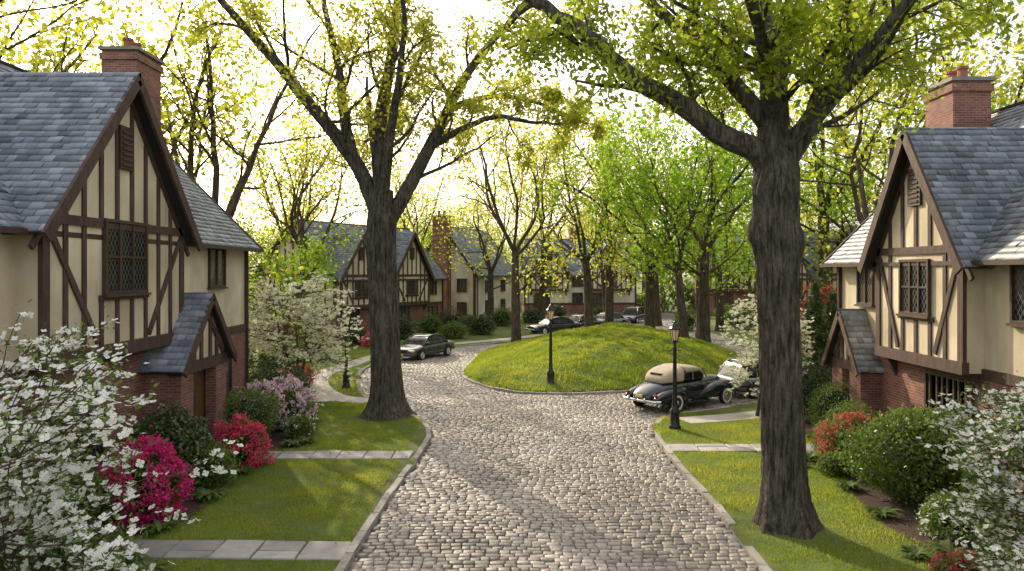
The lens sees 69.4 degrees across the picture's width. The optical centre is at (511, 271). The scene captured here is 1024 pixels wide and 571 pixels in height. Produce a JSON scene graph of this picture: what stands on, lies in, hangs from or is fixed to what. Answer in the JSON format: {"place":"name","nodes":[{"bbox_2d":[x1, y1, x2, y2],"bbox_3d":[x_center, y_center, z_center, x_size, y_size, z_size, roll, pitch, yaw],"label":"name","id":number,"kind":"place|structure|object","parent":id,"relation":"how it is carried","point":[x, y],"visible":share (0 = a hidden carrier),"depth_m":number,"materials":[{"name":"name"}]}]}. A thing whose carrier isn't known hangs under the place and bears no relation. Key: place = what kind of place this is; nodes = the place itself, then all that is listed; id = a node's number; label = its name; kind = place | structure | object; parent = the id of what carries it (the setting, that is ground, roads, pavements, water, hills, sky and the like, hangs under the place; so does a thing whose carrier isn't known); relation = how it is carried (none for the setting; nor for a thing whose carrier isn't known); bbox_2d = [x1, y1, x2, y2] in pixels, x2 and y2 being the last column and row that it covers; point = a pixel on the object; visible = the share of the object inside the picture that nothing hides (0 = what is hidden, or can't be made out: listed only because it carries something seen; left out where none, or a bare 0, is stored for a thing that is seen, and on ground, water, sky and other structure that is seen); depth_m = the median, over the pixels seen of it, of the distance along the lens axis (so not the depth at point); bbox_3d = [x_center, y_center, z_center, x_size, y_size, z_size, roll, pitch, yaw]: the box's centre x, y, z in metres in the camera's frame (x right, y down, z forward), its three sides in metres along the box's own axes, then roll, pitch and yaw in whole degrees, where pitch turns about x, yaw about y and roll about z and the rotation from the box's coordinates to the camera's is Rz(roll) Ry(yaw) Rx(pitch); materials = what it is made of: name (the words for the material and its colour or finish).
{"place":"outdoors","nodes":[
{"label":"outdoors","id":0,"kind":"place"},
{"bbox_2d":[14,224,178,369],"bbox_3d":[-9.800,0.400,17.250,1.500,3.000,6.100,0,0,0],"label":"gable stucco","id":1,"kind":"object","parent":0,"point":[25,273],"visible":0.42,"depth_m":15.47,"materials":[{"name":"paint"}]},
{"bbox_2d":[69,107,175,227],"bbox_3d":[-11.550,-2.800,17.250,5.000,3.400,6.100,0,0,0],"label":"gable stucco top","id":2,"kind":"object","parent":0,"point":[93,189],"visible":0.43,"depth_m":17.32,"materials":[{"name":"paint"}]},
{"bbox_2d":[0,69,253,373],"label":"roof deck","id":3,"kind":"structure","parent":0,"point":[159,159],"depth_m":18.87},
{"bbox_2d":[10,296,622,570],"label":"lawn","id":4,"kind":"structure","parent":0,"point":[419,435],"depth_m":17.39,"materials":[{"name":"plant"}]},
{"bbox_2d":[0,521,127,570],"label":"evergreen shrub","id":5,"kind":"object","parent":4,"relation":"on","point":[63,566],"visible":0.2,"depth_m":11.99,"materials":[{"name":"green plant"}]},
{"bbox_2d":[0,0,129,72],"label":"oak tree","id":6,"kind":"object","parent":4,"relation":"on","point":[6,21],"visible":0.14,"depth_m":36.97,"materials":[{"name":"yellow plant"}]},
{"bbox_2d":[0,331,245,534],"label":"brick wall","id":7,"kind":"structure","parent":4,"relation":"on","point":[238,366],"depth_m":18.32,"materials":[{"name":"brick"}]},
{"bbox_2d":[0,233,243,370],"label":"stucco wall","id":8,"kind":"structure","parent":7,"relation":"on","point":[230,299],"depth_m":22.36,"materials":[{"name":"paint"}]},
{"bbox_3d":[-14.050,-3.350,15.300,8.960,4.400,22.560,0,0,0],"label":"gable","id":9,"kind":"object","parent":7,"relation":"on","visible":0},
{"bbox_2d":[0,63,260,372],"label":"roof slates","id":10,"kind":"object","parent":9,"relation":"attached to","point":[67,155],"visible":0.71,"depth_m":16.31,"materials":[{"name":"stone"}]},
{"bbox_2d":[27,75,237,377],"bbox_3d":[-8.679,-0.913,18.074,0.762,7.287,8.701,0,0,0],"label":"bargeboard","id":11,"kind":"object","parent":10,"relation":"attached to","point":[67,199],"visible":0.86,"depth_m":17.66,"materials":[{"name":"wood"}]},
{"bbox_2d":[2,109,262,384],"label":"timbers","id":12,"kind":"object","parent":9,"relation":"attached to","point":[138,346],"visible":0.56,"depth_m":16.86,"materials":[{"name":"wood"}]},
{"bbox_2d":[46,218,231,468],"bbox_3d":[-9.255,1.575,18.475,0.620,5.490,13.090,0,0,0],"label":"window frame","id":13,"kind":"object","parent":9,"relation":"attached to","point":[105,257],"visible":0.44,"depth_m":17.13,"materials":[{"name":"wood"}]},
{"bbox_2d":[52,229,229,468],"bbox_3d":[-9.287,1.575,18.475,0.555,5.350,12.950,0,0,0],"label":"glass","id":14,"kind":"object","parent":13,"relation":"attached to","point":[126,262],"visible":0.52,"depth_m":17.29,"materials":[{"name":"glass"}]},
{"bbox_2d":[0,299,246,570],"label":"dogwood tree","id":15,"kind":"object","parent":4,"relation":"on","point":[52,497],"visible":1,"depth_m":9.18,"materials":[{"name":"white plant"}]},
{"bbox_2d":[102,50,160,126],"bbox_3d":[-13.450,-1.200,26.200,1.200,12.800,1.750,0,0,0],"label":"chimney","id":16,"kind":"object","parent":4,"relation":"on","point":[151,78],"visible":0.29,"depth_m":25.86,"materials":[{"name":"brick"}]},
{"bbox_2d":[0,0,290,168],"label":"oak tree","id":17,"kind":"object","parent":4,"relation":"on","point":[77,30],"visible":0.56,"depth_m":32.20,"materials":[{"name":"yellow plant"}]},
{"bbox_2d":[32,33,268,184],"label":"oak tree","id":18,"kind":"object","parent":4,"relation":"on","point":[199,151],"visible":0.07,"depth_m":44.95,"materials":[{"name":"yellow plant"}]},
{"bbox_2d":[94,467,253,538],"bbox_3d":[-8.244,5.172,17.338,3.150,0.001,6.794,0,0,0],"label":"mulch bed","id":19,"kind":"object","parent":4,"relation":"on","point":[191,506],"visible":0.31,"depth_m":15.98,"materials":[{"name":"soil"}]},
{"bbox_2d":[22,460,125,533],"bbox_3d":[-8.596,4.500,14.630,1.784,1.575,1.995,0,0,0],"label":"evergreen shrub","id":20,"kind":"object","parent":19,"relation":"on","point":[98,510],"visible":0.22,"depth_m":14.43,"materials":[{"name":"green plant"}]},
{"bbox_2d":[95,424,195,527],"bbox_3d":[-7.810,4.282,15.580,2.326,2.033,2.268,0,0,0],"label":"azalea bush","id":21,"kind":"object","parent":19,"relation":"on","point":[155,493],"visible":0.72,"depth_m":15.22,"materials":[{"name":"pink plant"}]},
{"bbox_2d":[120,396,218,488],"bbox_3d":[-8.284,4.182,17.779,2.309,2.263,2.436,0,0,-21],"label":"rhododendron bush","id":22,"kind":"object","parent":19,"relation":"on","point":[187,432],"visible":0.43,"depth_m":17.70,"materials":[{"name":"green plant"}]},
{"bbox_2d":[179,438,240,488],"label":"evergreen shrub","id":23,"kind":"object","parent":19,"relation":"on","point":[212,477],"visible":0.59,"depth_m":17.61,"materials":[{"name":"green plant"}]},
{"bbox_2d":[210,411,276,470],"bbox_3d":[-7.228,4.492,19.577,1.863,1.606,1.424,0,0,0],"label":"azalea bush","id":24,"kind":"object","parent":19,"relation":"on","point":[249,432],"visible":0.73,"depth_m":19.41,"materials":[{"name":"red plant"}]},
{"bbox_2d":[142,349,225,438],"bbox_3d":[-9.050,3.850,20.600,1.000,3.100,3.000,0,0,0],"label":"porch brick","id":25,"kind":"object","parent":4,"relation":"on","point":[180,389],"visible":0.29,"depth_m":19.49,"materials":[{"name":"brick"}]},
{"bbox_2d":[26,539,351,560],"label":"flagstone path","id":26,"kind":"structure","parent":4,"relation":"on","point":[268,550],"depth_m":13.68,"materials":[{"name":"stone"}]},
{"bbox_2d":[53,0,425,283],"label":"oak tree","id":27,"kind":"object","parent":4,"relation":"on","point":[241,181],"visible":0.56,"depth_m":35.35,"materials":[{"name":"green plant"}]},
{"bbox_2d":[207,95,347,255],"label":"oak tree","id":28,"kind":"object","parent":4,"relation":"on","point":[289,206],"visible":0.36,"depth_m":56.99,"materials":[{"name":"yellow plant"}]},
{"bbox_2d":[257,410,317,450],"bbox_3d":[-7.966,5.172,24.649,3.968,0.001,7.613,0,0,0],"label":"mulch bed","id":29,"kind":"object","parent":4,"relation":"on","point":[276,437],"visible":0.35,"depth_m":22.46,"materials":[{"name":"soil"}]},
{"bbox_2d":[220,384,285,441],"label":"evergreen shrub","id":30,"kind":"object","parent":29,"relation":"on","point":[257,411],"visible":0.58,"depth_m":22.32,"materials":[{"name":"green plant"}]},
{"bbox_2d":[234,373,324,430],"bbox_3d":[-7.760,4.337,24.298,2.810,1.947,2.388,0,0,26],"label":"rhododendron bush","id":31,"kind":"object","parent":29,"relation":"on","point":[294,399],"visible":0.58,"depth_m":23.93,"materials":[{"name":"pink plant"}]},
{"bbox_2d":[245,356,316,393],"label":"evergreen shrub","id":32,"kind":"object","parent":29,"relation":"on","point":[259,374],"visible":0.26,"depth_m":26.98,"materials":[{"name":"green plant"}]},
{"bbox_2d":[218,81,367,345],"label":"oak tree","id":33,"kind":"object","parent":4,"relation":"on","point":[302,231],"visible":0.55,"depth_m":46.28,"materials":[{"name":"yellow plant"}]},
{"bbox_2d":[235,208,360,369],"bbox_3d":[-11.592,1.032,38.154,6.662,8.455,5.975,0,0,29],"label":"oak tree","id":34,"kind":"object","parent":4,"relation":"on","point":[321,256],"visible":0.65,"depth_m":37.79,"materials":[{"name":"green plant"}]},
{"bbox_2d":[249,271,369,380],"bbox_3d":[-8.999,2.587,30.555,6.566,5.217,5.436,0,0,-35],"label":"dogwood tree","id":35,"kind":"object","parent":4,"relation":"on","point":[306,310],"visible":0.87,"depth_m":30.07,"materials":[{"name":"white plant"}]},
{"bbox_2d":[258,450,413,458],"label":"flagstone path","id":36,"kind":"structure","parent":4,"relation":"on","point":[342,455],"depth_m":20.77,"materials":[{"name":"stone"}]},
{"bbox_2d":[257,304,441,341],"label":"brick wall","id":37,"kind":"structure","parent":4,"relation":"on","point":[417,312],"depth_m":57.17,"materials":[{"name":"brick"}]},
{"bbox_2d":[259,228,327,273],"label":"gable wall","id":38,"kind":"structure","parent":37,"relation":"on","point":[289,246],"depth_m":56.31,"materials":[{"name":"paint"}]},
{"bbox_2d":[254,221,448,310],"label":"timbers","id":39,"kind":"object","parent":38,"relation":"attached to","point":[401,304],"visible":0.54,"depth_m":56.54,"materials":[{"name":"wood"}]},
{"bbox_2d":[278,220,447,280],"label":"roof slates","id":40,"kind":"object","parent":38,"relation":"attached to","point":[402,239],"visible":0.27,"depth_m":56.92,"materials":[{"name":"stone"}]},
{"bbox_2d":[249,341,466,412],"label":"lawn grass","id":41,"kind":"structure","parent":4,"relation":"on","point":[356,374],"depth_m":35.53,"materials":[{"name":"plant"}]},
{"bbox_2d":[180,0,611,419],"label":"oak tree","id":42,"kind":"object","parent":4,"relation":"on","point":[387,400],"visible":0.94,"depth_m":26.12,"materials":[{"name":"green plant"}]},
{"bbox_2d":[364,127,483,264],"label":"oak tree","id":43,"kind":"object","parent":4,"relation":"on","point":[407,211],"visible":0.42,"depth_m":72.93,"materials":[{"name":"yellow plant"}]},
{"bbox_2d":[304,331,557,402],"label":"footpath","id":44,"kind":"structure","parent":4,"relation":"on","point":[324,389],"depth_m":34.31,"materials":[{"name":"concrete"}]},
{"bbox_2d":[432,216,450,318],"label":"chimney","id":45,"kind":"object","parent":4,"relation":"on","point":[446,265],"visible":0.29,"depth_m":72.44,"materials":[{"name":"brick"}]},
{"bbox_2d":[423,150,543,329],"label":"oak tree","id":46,"kind":"object","parent":4,"relation":"on","point":[490,303],"visible":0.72,"depth_m":65.40,"materials":[{"name":"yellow plant"}]},
{"bbox_2d":[484,105,630,319],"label":"oak tree","id":47,"kind":"object","parent":4,"relation":"on","point":[541,300],"visible":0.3,"depth_m":75.62,"materials":[{"name":"green plant"}]},
{"bbox_2d":[520,304,634,313],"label":"brick wall","id":48,"kind":"structure","parent":4,"relation":"on","point":[620,308],"depth_m":90.83,"materials":[{"name":"brick"}]},
{"bbox_2d":[523,277,634,302],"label":"stucco wall","id":49,"kind":"structure","parent":48,"relation":"on","point":[618,298],"depth_m":90.78,"materials":[{"name":"paint"}]},
{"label":"brick wall","id":50,"kind":"object","parent":4,"relation":"on","visible":0},
{"bbox_2d":[451,271,510,317],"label":"stucco wall","id":51,"kind":"structure","parent":50,"relation":"on","point":[467,296],"depth_m":72.98,"materials":[{"name":"paint"}]},
{"bbox_2d":[427,227,510,275],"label":"roof slates","id":52,"kind":"object","parent":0,"point":[498,271],"visible":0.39,"depth_m":76.43,"materials":[{"name":"stone"}]},
{"bbox_2d":[251,277,692,436],"bbox_3d":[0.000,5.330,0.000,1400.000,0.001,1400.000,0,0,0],"label":"ground","id":53,"kind":"structure","parent":0,"point":[640,286],"depth_m":241.31,"materials":[{"name":"plant"}]},
{"bbox_2d":[249,274,694,313],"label":"distant hedge","id":54,"kind":"object","parent":53,"relation":"on","point":[667,302],"visible":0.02,"depth_m":95.16,"materials":[{"name":"green plant"}]},
{"bbox_2d":[334,321,632,570],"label":"kerb","id":55,"kind":"structure","parent":53,"relation":"on","point":[345,562],"depth_m":16.65,"materials":[{"name":"stone"}]},
{"bbox_2d":[409,79,612,341],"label":"oak tree","id":56,"kind":"object","parent":53,"relation":"on","point":[515,307],"visible":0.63,"depth_m":52.15,"materials":[{"name":"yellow plant"}]},
{"bbox_2d":[243,182,873,306],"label":"distant trees","id":57,"kind":"object","parent":53,"relation":"on","point":[482,223],"visible":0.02,"depth_m":110.51,"materials":[{"name":"green plant"}]},
{"bbox_2d":[532,73,731,323],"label":"oak tree","id":58,"kind":"object","parent":53,"relation":"on","point":[609,304],"visible":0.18,"depth_m":62.32,"materials":[{"name":"green plant"}]},
{"bbox_2d":[579,148,724,325],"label":"oak tree","id":59,"kind":"object","parent":53,"relation":"on","point":[657,316],"visible":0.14,"depth_m":70.89,"materials":[{"name":"green plant"}]},
{"bbox_2d":[654,401,772,570],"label":"kerb","id":60,"kind":"structure","parent":53,"relation":"on","point":[761,564],"depth_m":16.98,"materials":[{"name":"stone"}]},
{"bbox_2d":[744,0,1023,265],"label":"oak tree","id":61,"kind":"object","parent":53,"relation":"on","point":[851,149],"visible":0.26,"depth_m":33.68,"materials":[{"name":"green plant"}]},
{"bbox_2d":[857,0,1023,186],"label":"oak tree","id":62,"kind":"object","parent":53,"relation":"on","point":[1018,46],"visible":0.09,"depth_m":34.86,"materials":[{"name":"green plant"}]},
{"bbox_2d":[0,0,1023,276],"label":"sky","id":63,"kind":"structure","parent":0,"point":[447,9],"materials":[{"name":"white"}]},
{"bbox_2d":[464,370,629,391],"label":"mound verge","id":64,"kind":"structure","parent":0,"point":[546,390],"depth_m":32.50,"materials":[{"name":"soil"}]},
{"bbox_2d":[463,321,739,392],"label":"grass mound","id":65,"kind":"object","parent":64,"relation":"on","point":[535,379],"depth_m":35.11,"materials":[{"name":"plant"}]},
{"bbox_2d":[514,99,664,326],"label":"oak tree","id":66,"kind":"object","parent":65,"relation":"on","point":[588,300],"visible":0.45,"depth_m":59.91,"materials":[{"name":"green plant"}]},
{"bbox_2d":[511,103,752,328],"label":"oak tree","id":67,"kind":"object","parent":65,"relation":"on","point":[649,320],"visible":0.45,"depth_m":49.41,"materials":[{"name":"green plant"}]},
{"bbox_2d":[584,104,754,337],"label":"oak tree","id":68,"kind":"object","parent":65,"relation":"on","point":[675,262],"visible":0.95,"depth_m":43.05,"materials":[{"name":"green plant"}]},
{"bbox_2d":[574,49,836,342],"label":"oak tree","id":69,"kind":"object","parent":65,"relation":"on","point":[704,330],"visible":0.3,"depth_m":46.81,"materials":[{"name":"green plant"}]},
{"bbox_2d":[348,310,758,570],"bbox_3d":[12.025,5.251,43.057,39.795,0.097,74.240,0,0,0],"label":"cobblestone road","id":70,"kind":"structure","parent":0,"point":[430,385],"depth_m":17.67,"materials":[{"name":"stone"}]},
{"bbox_2d":[401,333,454,359],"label":"parked car","id":71,"kind":"object","parent":70,"relation":"on","point":[420,346],"visible":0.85,"depth_m":44.54,"materials":[{"name":"grey paint"}]},
{"bbox_2d":[623,363,738,411],"bbox_3d":[6.692,4.467,29.094,5.248,1.676,1.980,0,0,-37],"label":"vintage car","id":72,"kind":"object","parent":70,"relation":"on","point":[695,383],"visible":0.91,"depth_m":28.23,"materials":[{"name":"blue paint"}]},
{"bbox_2d":[718,356,758,398],"bbox_3d":[11.100,4.485,31.600,4.800,1.629,2.060,0,0,-14],"label":"parked car","id":73,"kind":"object","parent":70,"relation":"on","point":[746,386],"visible":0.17,"depth_m":30.55,"materials":[{"name":"silver metal"}]},
{"bbox_2d":[666,296,758,343],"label":"lawn","id":74,"kind":"structure","parent":0,"point":[713,324],"depth_m":64.56,"materials":[{"name":"plant"}]},
{"bbox_2d":[647,137,755,330],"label":"oak tree","id":75,"kind":"object","parent":74,"relation":"on","point":[719,311],"visible":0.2,"depth_m":63.99,"materials":[{"name":"green plant"}]},
{"bbox_2d":[711,0,1019,298],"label":"oak tree","id":76,"kind":"object","parent":74,"relation":"on","point":[822,272],"visible":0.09,"depth_m":46.32,"materials":[{"name":"green plant"}]},
{"bbox_2d":[721,72,1016,283],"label":"oak tree","id":77,"kind":"object","parent":74,"relation":"on","point":[845,211],"visible":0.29,"depth_m":42.58,"materials":[{"name":"green plant"}]},
{"bbox_2d":[653,403,944,570],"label":"lawn","id":78,"kind":"structure","parent":0,"point":[746,539],"depth_m":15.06,"materials":[{"name":"plant"}]},
{"bbox_2d":[666,444,817,451],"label":"flagstone path","id":79,"kind":"structure","parent":78,"relation":"on","point":[711,447],"depth_m":21.61,"materials":[{"name":"stone"}]},
{"bbox_2d":[470,0,1023,539],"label":"oak tree","id":80,"kind":"object","parent":78,"relation":"on","point":[774,148],"visible":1,"depth_m":14.60,"materials":[{"name":"green plant"}]},
{"bbox_2d":[719,293,816,415],"bbox_3d":[9.135,2.938,27.021,3.869,4.520,4.244,0,0,0],"label":"dogwood tree","id":81,"kind":"object","parent":78,"relation":"on","point":[746,362],"visible":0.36,"depth_m":26.61,"materials":[{"name":"white plant"}]},
{"bbox_2d":[805,415,821,438],"bbox_3d":[10.456,5.172,24.496,2.586,0.001,5.424,0,0,0],"label":"mulch bed","id":82,"kind":"object","parent":78,"relation":"on","point":[808,427],"visible":0.05,"depth_m":24.47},
{"bbox_2d":[802,356,831,423],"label":"evergreen shrub","id":83,"kind":"object","parent":82,"relation":"on","point":[810,382],"visible":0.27,"depth_m":25.04,"materials":[{"name":"green plant"}]},
{"bbox_2d":[804,374,857,426],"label":"boxwood bush","id":84,"kind":"object","parent":82,"relation":"on","point":[831,398],"visible":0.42,"depth_m":23.46,"materials":[{"name":"green plant"}]},
{"bbox_2d":[801,279,831,392],"bbox_3d":[11.607,2.780,28.315,2.624,4.972,2.771,0,0,0],"label":"yew tree","id":85,"kind":"object","parent":78,"relation":"on","point":[820,335],"visible":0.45,"depth_m":28.05,"materials":[{"name":"green plant"}]},
{"bbox_2d":[832,354,879,418],"bbox_3d":[10.950,4.050,23.600,0.600,2.700,2.000,0,0,0],"label":"porch brick","id":86,"kind":"object","parent":78,"relation":"on","point":[866,387],"visible":0.27,"depth_m":22.60,"materials":[{"name":"brick"}]},
{"bbox_2d":[845,467,1023,570],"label":"mulch bed","id":87,"kind":"object","parent":78,"relation":"on","point":[872,498],"visible":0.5,"depth_m":15.53,"materials":[{"name":"soil"}]},
{"bbox_2d":[813,409,888,470],"bbox_3d":[8.958,4.455,19.473,1.971,1.683,1.600,0,0,0],"label":"azalea bush","id":88,"kind":"object","parent":87,"relation":"on","point":[826,440],"visible":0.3,"depth_m":19.32,"materials":[{"name":"orange plant"}]},
{"bbox_2d":[825,402,991,507],"bbox_3d":[8.974,4.119,16.622,3.646,2.357,2.980,0,0,0],"label":"rhododendron bush","id":89,"kind":"object","parent":87,"relation":"on","point":[912,472],"visible":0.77,"depth_m":16.26,"materials":[{"name":"green plant"}]},
{"bbox_2d":[914,487,992,544],"bbox_3d":[8.590,4.758,14.421,1.337,1.036,1.511,0,0,35],"label":"bush","id":90,"kind":"object","parent":87,"relation":"on","point":[953,531],"visible":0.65,"depth_m":14.22,"materials":[{"name":"green plant"}]},
{"bbox_2d":[880,356,1023,494],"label":"brick wall","id":91,"kind":"structure","parent":78,"relation":"on","point":[905,386],"depth_m":20.98,"materials":[{"name":"brick"}]},
{"bbox_2d":[842,265,1023,376],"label":"stucco wall","id":92,"kind":"structure","parent":91,"relation":"on","point":[1003,348],"depth_m":17.20,"materials":[{"name":"paint"}]},
{"bbox_2d":[926,546,992,570],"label":"azalea bush","id":93,"kind":"object","parent":78,"relation":"on","point":[939,561],"visible":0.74,"depth_m":12.02,"materials":[{"name":"red plant"}]},
{"bbox_2d":[916,371,1023,570],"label":"dogwood tree","id":94,"kind":"object","parent":78,"relation":"on","point":[990,486],"visible":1,"depth_m":10.91,"materials":[{"name":"white plant"}]},
{"bbox_2d":[883,163,941,248],"bbox_3d":[13.275,-2.150,19.750,4.950,3.100,4.200,0,0,0],"label":"gable stucco top","id":95,"kind":"object","parent":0,"point":[922,227],"visible":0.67,"depth_m":20.04,"materials":[{"name":"paint"}]},
{"bbox_2d":[825,106,1023,373],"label":"roof deck","id":96,"kind":"structure","parent":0,"point":[887,206],"depth_m":20.80,"materials":[{"name":"stone"}]},
{"bbox_2d":[881,253,983,373],"bbox_3d":[11.525,0.925,19.750,1.450,3.050,4.200,0,0,0],"label":"gable stucco","id":97,"kind":"object","parent":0,"point":[975,323],"visible":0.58,"depth_m":18.60,"materials":[{"name":"paint"}]},
{"bbox_3d":[15.750,-2.800,14.700,8.960,4.400,21.360,0,0,0],"label":"gable","id":98,"kind":"object","parent":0,"visible":0},
{"bbox_2d":[821,184,1023,388],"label":"timbers","id":99,"kind":"object","parent":98,"relation":"attached to","point":[960,366],"visible":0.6,"depth_m":19.30,"materials":[{"name":"wood"}]},
{"bbox_2d":[823,103,1023,372],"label":"roof slates","id":100,"kind":"object","parent":98,"relation":"attached to","point":[989,169],"visible":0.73,"depth_m":18.91,"materials":[{"name":"stone"}]},
{"bbox_2d":[821,132,974,376],"bbox_3d":[10.604,-0.266,21.047,0.412,6.954,7.770,0,0,0],"label":"bargeboard","id":101,"kind":"object","parent":100,"relation":"attached to","point":[904,141],"visible":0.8,"depth_m":20.25,"materials":[{"name":"wood"}]},
{"bbox_2d":[925,81,990,127],"bbox_3d":[14.450,-0.400,24.000,1.200,11.200,1.550,0,0,0],"label":"chimney","id":102,"kind":"object","parent":100,"relation":"on","point":[956,109],"visible":0.21,"depth_m":23.23,"materials":[{"name":"brick"}]},
{"bbox_2d":[856,259,1023,461],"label":"window frame","id":103,"kind":"object","parent":98,"relation":"attached to","point":[948,376],"visible":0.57,"depth_m":19.45,"materials":[{"name":"wood"}]},
{"bbox_2d":[859,266,1023,428],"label":"glass","id":104,"kind":"object","parent":103,"relation":"attached to","point":[1018,293],"visible":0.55,"depth_m":19.48,"materials":[{"name":"glass"}]},
{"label":"gable","id":105,"kind":"object","parent":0,"visible":0},
{"bbox_2d":[518,239,638,275],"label":"roof slates","id":106,"kind":"object","parent":105,"relation":"attached to","point":[575,267],"visible":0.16,"depth_m":92.34,"materials":[{"name":"stone"}]},
{"bbox_2d":[517,239,639,304],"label":"timbers","id":107,"kind":"object","parent":105,"relation":"attached to","point":[557,289],"visible":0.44,"depth_m":90.65,"materials":[{"name":"wood"}]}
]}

